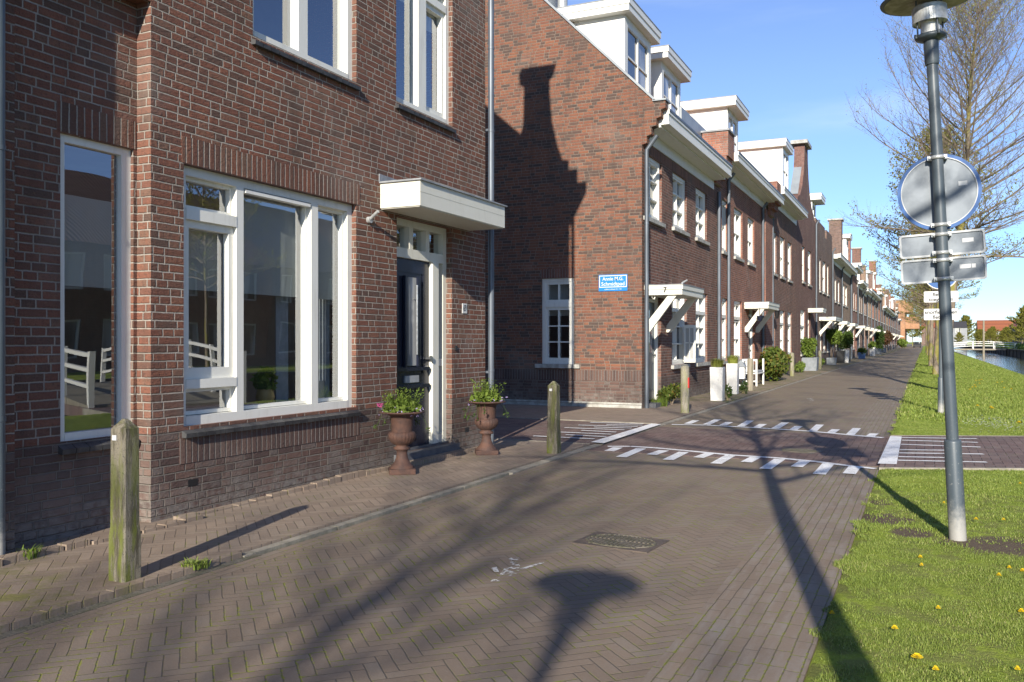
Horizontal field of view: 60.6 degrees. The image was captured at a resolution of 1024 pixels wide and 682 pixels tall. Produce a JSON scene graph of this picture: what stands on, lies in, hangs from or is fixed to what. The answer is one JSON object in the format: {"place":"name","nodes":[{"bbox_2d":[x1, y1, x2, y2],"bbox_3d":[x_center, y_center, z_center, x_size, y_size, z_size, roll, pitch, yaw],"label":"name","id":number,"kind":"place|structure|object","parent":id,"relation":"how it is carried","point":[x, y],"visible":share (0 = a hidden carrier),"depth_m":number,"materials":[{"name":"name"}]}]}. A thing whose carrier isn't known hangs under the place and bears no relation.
{"place":"outdoors","nodes":[
{"label":"outdoors","id":0,"kind":"place"},
{"bbox_2d":[0,401,725,621],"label":"pavement","id":1,"kind":"structure","parent":0,"point":[37,584],"depth_m":6.75,"materials":[{"name":"brick"}]},
{"bbox_2d":[12,544,45,559],"bbox_3d":[-3.048,1.329,5.542,0.183,0.082,0.206,0,0,25],"label":"weed plant","id":2,"kind":"object","parent":1,"relation":"on","point":[29,552],"visible":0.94,"depth_m":5.54,"materials":[{"name":"green plant"}]},
{"bbox_2d":[109,418,140,582],"bbox_3d":[-2.236,1.022,5.065,0.134,1.155,0.134,0,0,25],"label":"bollard","id":3,"kind":"object","parent":1,"relation":"on","point":[124,549],"visible":0.91,"depth_m":5.01,"materials":[{"name":"wood"}]},
{"bbox_2d":[0,465,390,566],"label":"edging bricks","id":4,"kind":"object","parent":1,"relation":"on","point":[17,556],"visible":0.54,"depth_m":6.68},
{"bbox_2d":[5,0,506,553],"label":"brick house","id":5,"kind":"structure","parent":1,"relation":"on","point":[211,206],"depth_m":7.91,"materials":[{"name":"brown brick"}]},
{"bbox_2d":[0,0,6,554],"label":"neighbour pipe","id":6,"kind":"object","parent":5,"relation":"attached to","point":[3,260],"visible":0.84,"depth_m":5.48,"materials":[{"name":"metal"}]},
{"bbox_2d":[58,133,139,454],"bbox_3d":[-3.034,-0.338,6.397,0.150,2.245,0.657,0,0,25],"label":"window","id":7,"kind":"structure","parent":5,"relation":"in","point":[85,223],"depth_m":6.49,"materials":[{"name":"beige paint"}]},
{"bbox_2d":[249,366,277,403],"bbox_3d":[-2.357,0.414,8.314,0.267,0.372,0.274,0,0,25],"label":"potted plant","id":8,"kind":"object","parent":5,"relation":"on","point":[264,385],"visible":0.97,"depth_m":8.26,"materials":[{"name":"green plant"}]},
{"bbox_2d":[182,165,360,437],"bbox_3d":[-2.227,-0.325,8.041,0.380,2.170,2.357,0,0,25],"label":"window","id":9,"kind":"structure","parent":5,"relation":"in","point":[260,236],"depth_m":8.11,"materials":[{"name":"beige paint"}]},
{"bbox_2d":[251,0,360,90],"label":"window","id":10,"kind":"structure","parent":5,"relation":"in","point":[297,9],"depth_m":8.39,"materials":[{"name":"beige paint"}]},
{"bbox_2d":[318,380,324,398],"bbox_3d":[-1.968,0.500,8.989,0.020,0.200,0.140,0,0,25],"label":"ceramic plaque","id":11,"kind":"object","parent":5,"relation":"in","point":[321,389],"visible":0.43,"depth_m":9.00,"materials":[{"name":"ceramic"}]},
{"bbox_2d":[397,257,432,446],"bbox_3d":[-1.166,0.136,10.202,0.130,2.188,0.829,0,0,25],"label":"door","id":12,"kind":"structure","parent":5,"relation":"in","point":[413,358],"depth_m":10.26,"materials":[{"name":"black paint"}]},
{"bbox_2d":[395,0,456,132],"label":"window","id":13,"kind":"structure","parent":5,"relation":"in","point":[422,13],"depth_m":10.39,"materials":[{"name":"beige paint"}]},
{"bbox_2d":[379,410,424,474],"bbox_3d":[-1.147,1.048,9.139,0.480,0.645,0.480,0,0,-10],"label":"garden urn","id":14,"kind":"object","parent":1,"relation":"on","point":[401,435],"visible":0.98,"depth_m":9.04,"materials":[{"name":"metal"}]},
{"bbox_2d":[374,387,430,432],"bbox_3d":[-1.149,0.719,9.170,0.539,0.509,0.547,0,0,25],"label":"flowering plant","id":15,"kind":"object","parent":14,"relation":"in","point":[401,404],"visible":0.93,"depth_m":9.06,"materials":[{"name":"green plant"}]},
{"bbox_2d":[467,401,505,454],"bbox_3d":[-0.311,1.048,10.702,0.480,0.645,0.480,0,0,-6],"label":"garden urn","id":16,"kind":"object","parent":1,"relation":"on","point":[486,424],"visible":0.93,"depth_m":10.60,"materials":[{"name":"ceramic"}]},
{"bbox_2d":[462,377,509,420],"bbox_3d":[-0.302,0.696,10.699,0.597,0.518,0.486,0,0,-41],"label":"flowering plant","id":17,"kind":"object","parent":16,"relation":"in","point":[490,394],"visible":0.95,"depth_m":10.61,"materials":[{"name":"green plant"}]},
{"bbox_2d":[547,381,560,453],"bbox_3d":[0.514,1.042,10.789,0.141,1.115,0.141,0,0,25],"label":"bollard","id":18,"kind":"object","parent":1,"relation":"on","point":[553,433],"visible":0.91,"depth_m":10.73,"materials":[{"name":"wood"}]},
{"bbox_2d":[485,0,732,407],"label":"brick house","id":19,"kind":"structure","parent":1,"relation":"on","point":[609,159],"depth_m":18.94,"materials":[{"name":"brick"}]},
{"bbox_2d":[535,278,579,367],"bbox_3d":[1.011,-0.397,18.845,1.027,1.925,0.260,0,0,25],"label":"window","id":20,"kind":"structure","parent":19,"relation":"in","point":[557,293],"depth_m":18.87,"materials":[{"name":"beige paint"}]},
{"bbox_2d":[599,274,626,290],"bbox_3d":[2.101,-1.225,18.241,0.622,0.340,0.015,0,0,25],"label":"street name sign","id":21,"kind":"object","parent":19,"relation":"attached to","point":[616,282],"visible":1,"depth_m":18.23,"materials":[{"name":"blue metal"}]},
{"bbox_2d":[649,302,655,399],"bbox_3d":[2.931,0.206,18.839,0.095,2.108,0.981,0,0,25],"label":"door","id":22,"kind":"structure","parent":19,"relation":"in","point":[651,305],"depth_m":19.08,"materials":[{"name":"grey paint"}]},
{"bbox_2d":[643,157,665,227],"bbox_3d":[2.964,-3.223,18.774,0.270,1.415,1.478,0,0,25],"label":"window","id":23,"kind":"structure","parent":19,"relation":"in","point":[654,167],"depth_m":19.25,"materials":[{"name":"beige paint"}]},
{"bbox_2d":[671,299,689,368],"bbox_3d":[3.907,-0.318,20.776,0.270,1.885,1.535,0,0,25],"label":"window","id":24,"kind":"structure","parent":19,"relation":"in","point":[678,332],"depth_m":21.18,"materials":[{"name":"beige paint"}]},
{"bbox_2d":[672,173,689,236],"bbox_3d":[3.919,-3.243,20.801,0.270,1.375,1.479,0,0,25],"label":"window","id":25,"kind":"structure","parent":19,"relation":"in","point":[678,183],"depth_m":21.19,"materials":[{"name":"beige paint"}]},
{"bbox_2d":[695,188,709,245],"bbox_3d":[4.862,-3.243,22.804,0.270,1.375,1.421,0,0,25],"label":"window","id":26,"kind":"structure","parent":19,"relation":"in","point":[700,197],"depth_m":23.19,"materials":[{"name":"beige paint"}]},
{"bbox_2d":[695,294,709,365],"bbox_3d":[4.870,-0.318,22.822,0.270,1.885,1.459,0,0,25],"label":"window","id":27,"kind":"structure","parent":19,"relation":"in","point":[700,302],"depth_m":23.26,"materials":[{"name":"beige paint"}]},
{"bbox_2d":[656,382,680,403],"bbox_3d":[3.521,1.131,19.168,0.575,0.510,1.437,0,0,25],"label":"bush","id":28,"kind":"object","parent":1,"relation":"on","point":[673,390],"visible":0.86,"depth_m":18.96,"materials":[{"name":"green plant"}]},
{"bbox_2d":[681,365,689,412],"bbox_3d":[3.332,1.028,16.890,0.178,1.145,0.174,0,0,25],"label":"bollard","id":29,"kind":"object","parent":1,"relation":"on","point":[685,382],"visible":0.81,"depth_m":16.82,"materials":[{"name":"grey wood"}]},
{"bbox_2d":[0,346,922,681],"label":"road","id":30,"kind":"structure","parent":0,"point":[736,576],"depth_m":4.99,"materials":[{"name":"brick"}]},
{"bbox_2d":[571,531,669,552],"bbox_3d":[0.759,1.408,6.120,0.560,0.044,0.420,0,0,31],"label":"drain cover","id":31,"kind":"object","parent":30,"relation":"on","point":[632,543],"visible":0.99,"depth_m":6.08,"materials":[{"name":"metal"}]},
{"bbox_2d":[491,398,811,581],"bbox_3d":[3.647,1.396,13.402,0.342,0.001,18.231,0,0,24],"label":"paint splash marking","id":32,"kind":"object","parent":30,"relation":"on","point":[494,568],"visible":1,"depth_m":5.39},
{"bbox_2d":[604,419,883,473],"bbox_3d":[3.469,1.391,12.455,3.392,0.001,6.085,0,0,25],"label":"crossing marking","id":33,"kind":"object","parent":30,"relation":"on","point":[824,468],"visible":1,"depth_m":10.81,"materials":[{"name":"white paint"}]},
{"bbox_2d":[494,418,1023,467],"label":"path","id":34,"kind":"structure","parent":0,"point":[996,451],"depth_m":11.91,"materials":[{"name":"red brick"}]},
{"bbox_2d":[542,422,659,442],"bbox_3d":[1.301,1.365,13.441,1.273,0.001,3.034,0,0,25],"label":"side path marking","id":35,"kind":"object","parent":34,"relation":"on","point":[617,436],"visible":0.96,"depth_m":13.32,"materials":[{"name":"white paint"}]},
{"bbox_2d":[494,417,1023,470],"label":"path edging","id":36,"kind":"object","parent":34,"relation":"on","point":[970,468],"visible":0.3,"depth_m":11.76,"materials":[{"name":"concrete"}]},
{"bbox_2d":[774,448,822,453],"bbox_3d":[3.672,1.408,11.203,0.500,0.044,0.420,0,0,42],"label":"drain cover","id":37,"kind":"object","parent":34,"relation":"on","point":[799,450],"visible":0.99,"depth_m":11.17,"materials":[{"name":"metal"}]},
{"bbox_2d":[878,436,982,463],"bbox_3d":[5.336,1.365,11.103,1.150,0.001,3.365,0,0,25],"label":"bridge path marking","id":38,"kind":"object","parent":34,"relation":"on","point":[890,453],"visible":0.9,"depth_m":10.90,"materials":[{"name":"white paint"}]},
{"bbox_2d":[675,344,911,402],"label":"pavement grown over","id":39,"kind":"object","parent":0,"point":[768,384],"visible":0.08,"depth_m":30.17,"materials":[{"name":"brick"}]},
{"bbox_2d":[710,367,724,400],"bbox_3d":[4.779,0.980,20.386,0.300,0.780,0.300,0,0,25],"label":"planter","id":40,"kind":"object","parent":39,"relation":"on","point":[717,383],"visible":1,"depth_m":20.26,"materials":[{"name":"white paint"}]},
{"bbox_2d":[726,363,738,393],"bbox_3d":[5.787,0.970,22.973,0.290,0.800,0.290,0,0,25],"label":"planter","id":41,"kind":"object","parent":39,"relation":"on","point":[732,373],"visible":0.89,"depth_m":22.85,"materials":[{"name":"white paint"}]},
{"bbox_2d":[681,95,784,388],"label":"brick house","id":42,"kind":"structure","parent":39,"relation":"on","point":[752,199],"depth_m":27.87,"materials":[{"name":"brown brick"}]},
{"bbox_2d":[722,200,727,255],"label":"window","id":43,"kind":"structure","parent":42,"relation":"in","point":[724,252],"depth_m":25.73,"materials":[{"name":"beige paint"}]},
{"bbox_2d":[722,298,727,363],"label":"window","id":44,"kind":"structure","parent":42,"relation":"in","point":[723,300],"depth_m":25.73,"materials":[{"name":"beige paint"}]},
{"bbox_2d":[734,301,741,362],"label":"window","id":45,"kind":"structure","parent":42,"relation":"in","point":[736,304],"depth_m":27.71,"materials":[{"name":"beige paint"}]},
{"bbox_2d":[734,208,744,262],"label":"window","id":46,"kind":"structure","parent":42,"relation":"in","point":[737,215],"depth_m":27.81,"materials":[{"name":"beige paint"}]},
{"bbox_2d":[748,218,755,267],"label":"window","id":47,"kind":"structure","parent":42,"relation":"in","point":[750,223],"depth_m":29.74,"materials":[{"name":"beige paint"}]},
{"bbox_2d":[739,360,746,378],"bbox_3d":[6.760,0.815,25.886,0.320,0.549,0.320,0,0,25],"label":"garden lantern","id":48,"kind":"object","parent":39,"relation":"on","point":[742,370],"visible":0.62,"depth_m":25.76,"materials":[{"name":"white paint"}]},
{"bbox_2d":[747,358,752,390],"bbox_3d":[6.684,1.032,24.596,0.178,1.135,0.174,0,0,25],"label":"bollard","id":49,"kind":"object","parent":39,"relation":"on","point":[750,373],"visible":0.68,"depth_m":24.52,"materials":[{"name":"brown wood"}]},
{"bbox_2d":[742,358,763,385],"bbox_3d":[7.609,0.955,27.642,0.460,0.830,1.300,0,0,25],"label":"garden bench","id":50,"kind":"object","parent":39,"relation":"on","point":[745,363],"visible":0.41,"depth_m":27.10,"materials":[{"name":"white paint"}]},
{"bbox_2d":[738,137,807,374],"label":"brick house","id":51,"kind":"structure","parent":39,"relation":"on","point":[768,159],"depth_m":37.56,"materials":[{"name":"brown brick"}]},
{"bbox_2d":[780,311,782,349],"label":"window","id":52,"kind":"structure","parent":51,"relation":"in","point":[781,312],"depth_m":36.22,"materials":[{"name":"beige paint"}]},
{"bbox_2d":[780,237,785,279],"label":"window","id":53,"kind":"structure","parent":51,"relation":"in","point":[781,239],"depth_m":36.22,"materials":[{"name":"beige paint"}]},
{"bbox_2d":[758,346,791,380],"bbox_3d":[9.204,0.772,30.684,1.016,1.304,2.738,0,0,25],"label":"bush","id":54,"kind":"object","parent":39,"relation":"on","point":[775,361],"visible":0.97,"depth_m":30.00,"materials":[{"name":"green plant"}]},
{"bbox_2d":[790,139,825,371],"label":"brick house","id":55,"kind":"structure","parent":39,"relation":"on","point":[807,310],"depth_m":42.46,"materials":[{"name":"brick"}]},
{"bbox_2d":[802,357,818,370],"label":"planter","id":56,"kind":"object","parent":39,"relation":"on","point":[812,364],"visible":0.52,"depth_m":41.17,"materials":[{"name":"concrete"}]},
{"bbox_2d":[801,337,817,357],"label":"bush","id":57,"kind":"object","parent":56,"relation":"in","point":[809,346],"visible":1,"depth_m":41.27,"materials":[{"name":"green plant"}]},
{"bbox_2d":[810,192,842,365],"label":"brick house","id":58,"kind":"structure","parent":39,"relation":"on","point":[825,279],"depth_m":50.35,"materials":[{"name":"brick"}]},
{"bbox_2d":[826,358,836,364],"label":"planter","id":59,"kind":"object","parent":39,"relation":"on","point":[831,361],"visible":1,"depth_m":51.65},
{"bbox_2d":[826,328,842,357],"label":"standard tree","id":60,"kind":"object","parent":59,"relation":"in","point":[834,336],"visible":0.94,"depth_m":51.36,"materials":[{"name":"green plant"}]},
{"bbox_2d":[836,350,844,362],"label":"planter","id":61,"kind":"object","parent":39,"relation":"on","point":[840,356],"visible":1,"depth_m":56.34,"materials":[{"name":"black paint"}]},
{"bbox_2d":[845,350,848,362],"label":"planter","id":62,"kind":"object","parent":39,"relation":"on","point":[846,356],"visible":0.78,"depth_m":57.40,"materials":[{"name":"white paint"}]},
{"bbox_2d":[837,330,853,349],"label":"bush","id":63,"kind":"object","parent":62,"relation":"in","point":[847,339],"visible":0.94,"depth_m":57.30,"materials":[{"name":"green plant"}]},
{"bbox_2d":[868,271,881,352],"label":"brick house","id":64,"kind":"structure","parent":39,"relation":"on","point":[870,281],"depth_m":105.39,"materials":[{"name":"brown brick"}]},
{"bbox_2d":[875,326,884,349],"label":"bush","id":65,"kind":"object","parent":39,"relation":"on","point":[879,339],"visible":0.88,"depth_m":100.94,"materials":[{"name":"green plant"}]},
{"bbox_2d":[883,330,892,351],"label":"red leaved tree","id":66,"kind":"object","parent":39,"relation":"on","point":[888,335],"visible":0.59,"depth_m":111.46,"materials":[{"name":"brown plant"}]},
{"bbox_2d":[568,0,1023,341],"label":"sky","id":67,"kind":"structure","parent":0,"point":[792,64],"materials":[{"name":"blue"}]},
{"bbox_2d":[827,218,857,361],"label":"brick house","id":68,"kind":"structure","parent":0,"point":[845,269],"depth_m":63.51,"materials":[{"name":"brown brick"}]},
{"bbox_2d":[843,233,866,358],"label":"brick house","id":69,"kind":"structure","parent":0,"point":[847,238],"depth_m":72.37,"materials":[{"name":"brown brick"}]},
{"bbox_2d":[851,247,874,355],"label":"brick house","id":70,"kind":"structure","parent":0,"point":[856,255],"depth_m":84.95,"materials":[{"name":"brown brick"}]},
{"bbox_2d":[857,280,870,357],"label":"brick house","id":71,"kind":"structure","parent":0,"point":[861,284],"depth_m":77.92,"materials":[{"name":"brick"}]},
{"bbox_2d":[861,265,877,354],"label":"brick house","id":72,"kind":"structure","parent":0,"point":[869,335],"depth_m":91.92,"materials":[{"name":"brick"}]},
{"bbox_2d":[866,270,880,340],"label":"brick house","id":73,"kind":"structure","parent":0,"point":[872,306],"depth_m":97.02,"materials":[{"name":"brick"}]},
{"bbox_2d":[868,260,885,332],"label":"brick house","id":74,"kind":"structure","parent":0,"point":[880,294],"depth_m":110.52,"materials":[{"name":"brown brick"}]},
{"bbox_2d":[876,284,888,347],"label":"brick house","id":75,"kind":"structure","parent":0,"point":[886,307],"depth_m":123.41,"materials":[{"name":"brown brick"}]},
{"bbox_2d":[881,287,892,349],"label":"brick house","id":76,"kind":"structure","parent":0,"point":[886,317],"depth_m":136.01,"materials":[{"name":"brick"}]},
{"bbox_2d":[891,296,900,348],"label":"brick house","id":77,"kind":"structure","parent":0,"point":[892,302],"depth_m":174.38,"materials":[{"name":"brown brick"}]},
{"bbox_2d":[894,299,919,346],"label":"apartment block","id":78,"kind":"structure","parent":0,"point":[904,326],"depth_m":215.25,"materials":[{"name":"orange brick"}]},
{"bbox_2d":[804,342,1023,681],"bbox_3d":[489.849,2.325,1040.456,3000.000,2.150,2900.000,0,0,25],"label":"ground","id":79,"kind":"structure","parent":0,"point":[842,593],"depth_m":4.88,"materials":[{"name":"green plant"}]},
{"bbox_2d":[0,551,241,633],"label":"kerb bricks","id":80,"kind":"object","parent":79,"relation":"on","point":[65,607],"visible":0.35,"depth_m":4.75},
{"bbox_2d":[178,555,211,569],"bbox_3d":[-1.933,1.354,5.361,0.228,0.052,0.194,0,0,25],"label":"weed plant","id":81,"kind":"object","parent":80,"relation":"on","point":[194,562],"visible":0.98,"depth_m":5.34,"materials":[{"name":"green plant"}]},
{"bbox_2d":[0,554,260,639],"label":"gutter dirt","id":82,"kind":"structure","parent":79,"relation":"on","point":[88,608],"depth_m":4.75,"materials":[{"name":"soil"}]},
{"bbox_2d":[242,356,878,556],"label":"kerb","id":83,"kind":"structure","parent":79,"relation":"on","point":[311,535],"depth_m":7.94,"materials":[{"name":"concrete"}]},
{"bbox_2d":[907,314,925,345],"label":"tree","id":84,"kind":"object","parent":79,"relation":"on","point":[917,331],"visible":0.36,"depth_m":271.93,"materials":[{"name":"green plant"}]},
{"bbox_2d":[823,0,1023,325],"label":"street tree","id":85,"kind":"object","parent":79,"relation":"on","point":[967,143],"visible":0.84,"depth_m":23.85,"materials":[{"name":"brown plant"}]},
{"bbox_2d":[880,0,967,540],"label":"street lamp","id":86,"kind":"object","parent":79,"relation":"on","point":[929,17],"visible":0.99,"depth_m":6.09,"materials":[{"name":"metal"}]},
{"bbox_2d":[897,154,981,230],"bbox_3d":[2.990,-1.052,6.141,0.536,0.536,0.124,-3,0,25],"label":"round sign","id":87,"kind":"object","parent":86,"relation":"attached to","point":[963,188],"visible":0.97,"depth_m":6.15,"materials":[{"name":"metal"}]},
{"bbox_2d":[899,228,985,258],"bbox_3d":[3.009,-0.686,6.138,0.544,0.167,0.118,-3,0,25],"label":"rectangular sign","id":88,"kind":"object","parent":86,"relation":"attached to","point":[970,241],"visible":0.99,"depth_m":6.14,"materials":[{"name":"metal"}]},
{"bbox_2d":[900,254,986,284],"bbox_3d":[3.019,-0.505,6.138,0.544,0.171,0.118,-3,0,25],"label":"rectangular sign","id":89,"kind":"object","parent":86,"relation":"attached to","point":[961,268],"visible":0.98,"depth_m":6.14,"materials":[{"name":"metal"}]},
{"bbox_2d":[858,205,996,365],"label":"street tree","id":90,"kind":"object","parent":79,"relation":"on","point":[930,362],"visible":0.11,"depth_m":48.75,"materials":[{"name":"brown plant"}]},
{"bbox_2d":[882,266,973,309],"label":"street tree","id":91,"kind":"object","parent":79,"relation":"on","point":[921,301],"visible":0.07,"depth_m":74.20,"materials":[{"name":"brown plant"}]},
{"bbox_2d":[921,323,934,345],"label":"brown building","id":92,"kind":"structure","parent":79,"relation":"on","point":[923,341],"depth_m":293.13,"materials":[{"name":"brick"}]},
{"bbox_2d":[892,283,964,354],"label":"street tree","id":93,"kind":"object","parent":79,"relation":"on","point":[918,310],"visible":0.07,"depth_m":87.68,"materials":[{"name":"brown plant"}]},
{"bbox_2d":[878,228,980,359],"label":"street tree","id":94,"kind":"object","parent":79,"relation":"on","point":[919,298],"visible":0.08,"depth_m":62.01,"materials":[{"name":"brown plant"}]},
{"bbox_2d":[897,284,963,352],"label":"street tree","id":95,"kind":"object","parent":79,"relation":"on","point":[918,309],"visible":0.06,"depth_m":100.13,"materials":[{"name":"brown plant"}]},
{"bbox_2d":[848,121,1023,374],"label":"street tree","id":96,"kind":"object","parent":79,"relation":"on","point":[935,370],"visible":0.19,"depth_m":35.96,"materials":[{"name":"brown plant"}]},
{"bbox_2d":[850,419,1023,550],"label":"grass","id":97,"kind":"structure","parent":79,"relation":"on","point":[892,471],"depth_m":7.86,"materials":[{"name":"plant"}]},
{"bbox_2d":[938,320,943,412],"bbox_3d":[8.232,-0.398,16.827,0.630,4.195,0.630,0,0,25],"label":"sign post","id":98,"kind":"object","parent":79,"relation":"on","point":[940,396],"visible":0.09,"depth_m":16.79,"materials":[{"name":"grey metal"}]},
{"bbox_2d":[924,308,957,319],"bbox_3d":[8.206,-0.522,16.772,0.590,0.215,0.010,0,0,25],"label":"text sign","id":99,"kind":"object","parent":98,"relation":"attached to","point":[931,314],"visible":0.51,"depth_m":16.82,"materials":[{"name":"white"}]},
{"bbox_2d":[924,291,957,301],"bbox_3d":[8.206,-0.859,16.772,0.590,0.212,0.010,0,0,25],"label":"text sign","id":100,"kind":"object","parent":98,"relation":"attached to","point":[930,296],"visible":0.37,"depth_m":16.82,"materials":[{"name":"white"}]},
{"bbox_2d":[953,321,966,345],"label":"house","id":101,"kind":"structure","parent":79,"relation":"on","point":[960,326],"depth_m":264.12,"materials":[{"name":"beige paint"}]},
{"bbox_2d":[958,315,976,336],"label":"tree","id":102,"kind":"object","parent":79,"relation":"on","point":[968,320],"visible":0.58,"depth_m":283.50,"materials":[{"name":"green plant"}]},
{"bbox_2d":[955,341,1016,349],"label":"footbridge","id":103,"kind":"object","parent":79,"relation":"on","point":[973,343],"visible":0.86,"depth_m":145.87,"materials":[{"name":"white wood"}]},
{"bbox_2d":[954,345,1023,357],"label":"quay wall","id":104,"kind":"structure","parent":79,"relation":"on","point":[1015,352],"depth_m":150.41,"materials":[{"name":"concrete"}]},
{"bbox_2d":[976,320,1012,345],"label":"house","id":105,"kind":"structure","parent":79,"relation":"on","point":[1000,325],"depth_m":266.24,"materials":[{"name":"brown brick"}]},
{"bbox_2d":[979,342,1023,349],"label":"bank hedge","id":106,"kind":"object","parent":79,"relation":"on","point":[1015,346],"visible":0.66,"depth_m":156.77,"materials":[{"name":"green plant"}]},
{"bbox_2d":[999,326,1014,341],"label":"tree","id":107,"kind":"object","parent":79,"relation":"on","point":[1004,331],"visible":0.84,"depth_m":187.44,"materials":[{"name":"green plant"}]},
{"bbox_2d":[1005,307,1023,337],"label":"tree","id":108,"kind":"object","parent":79,"relation":"on","point":[1019,319],"visible":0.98,"depth_m":149.18,"materials":[{"name":"green plant"}]},
{"bbox_2d":[894,370,1023,423],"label":"grass","id":109,"kind":"structure","parent":0,"point":[971,378],"depth_m":21.38,"materials":[{"name":"plant"}]},
{"bbox_2d":[913,353,1023,375],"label":"grass","id":110,"kind":"structure","parent":0,"point":[964,363],"depth_m":50.68,"materials":[{"name":"plant"}]},
{"bbox_2d":[954,347,1023,374],"bbox_3d":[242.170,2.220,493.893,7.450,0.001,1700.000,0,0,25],"label":"water","id":111,"kind":"structure","parent":0,"point":[1013,363],"depth_m":108.99,"materials":[{"name":"blue liquid"}]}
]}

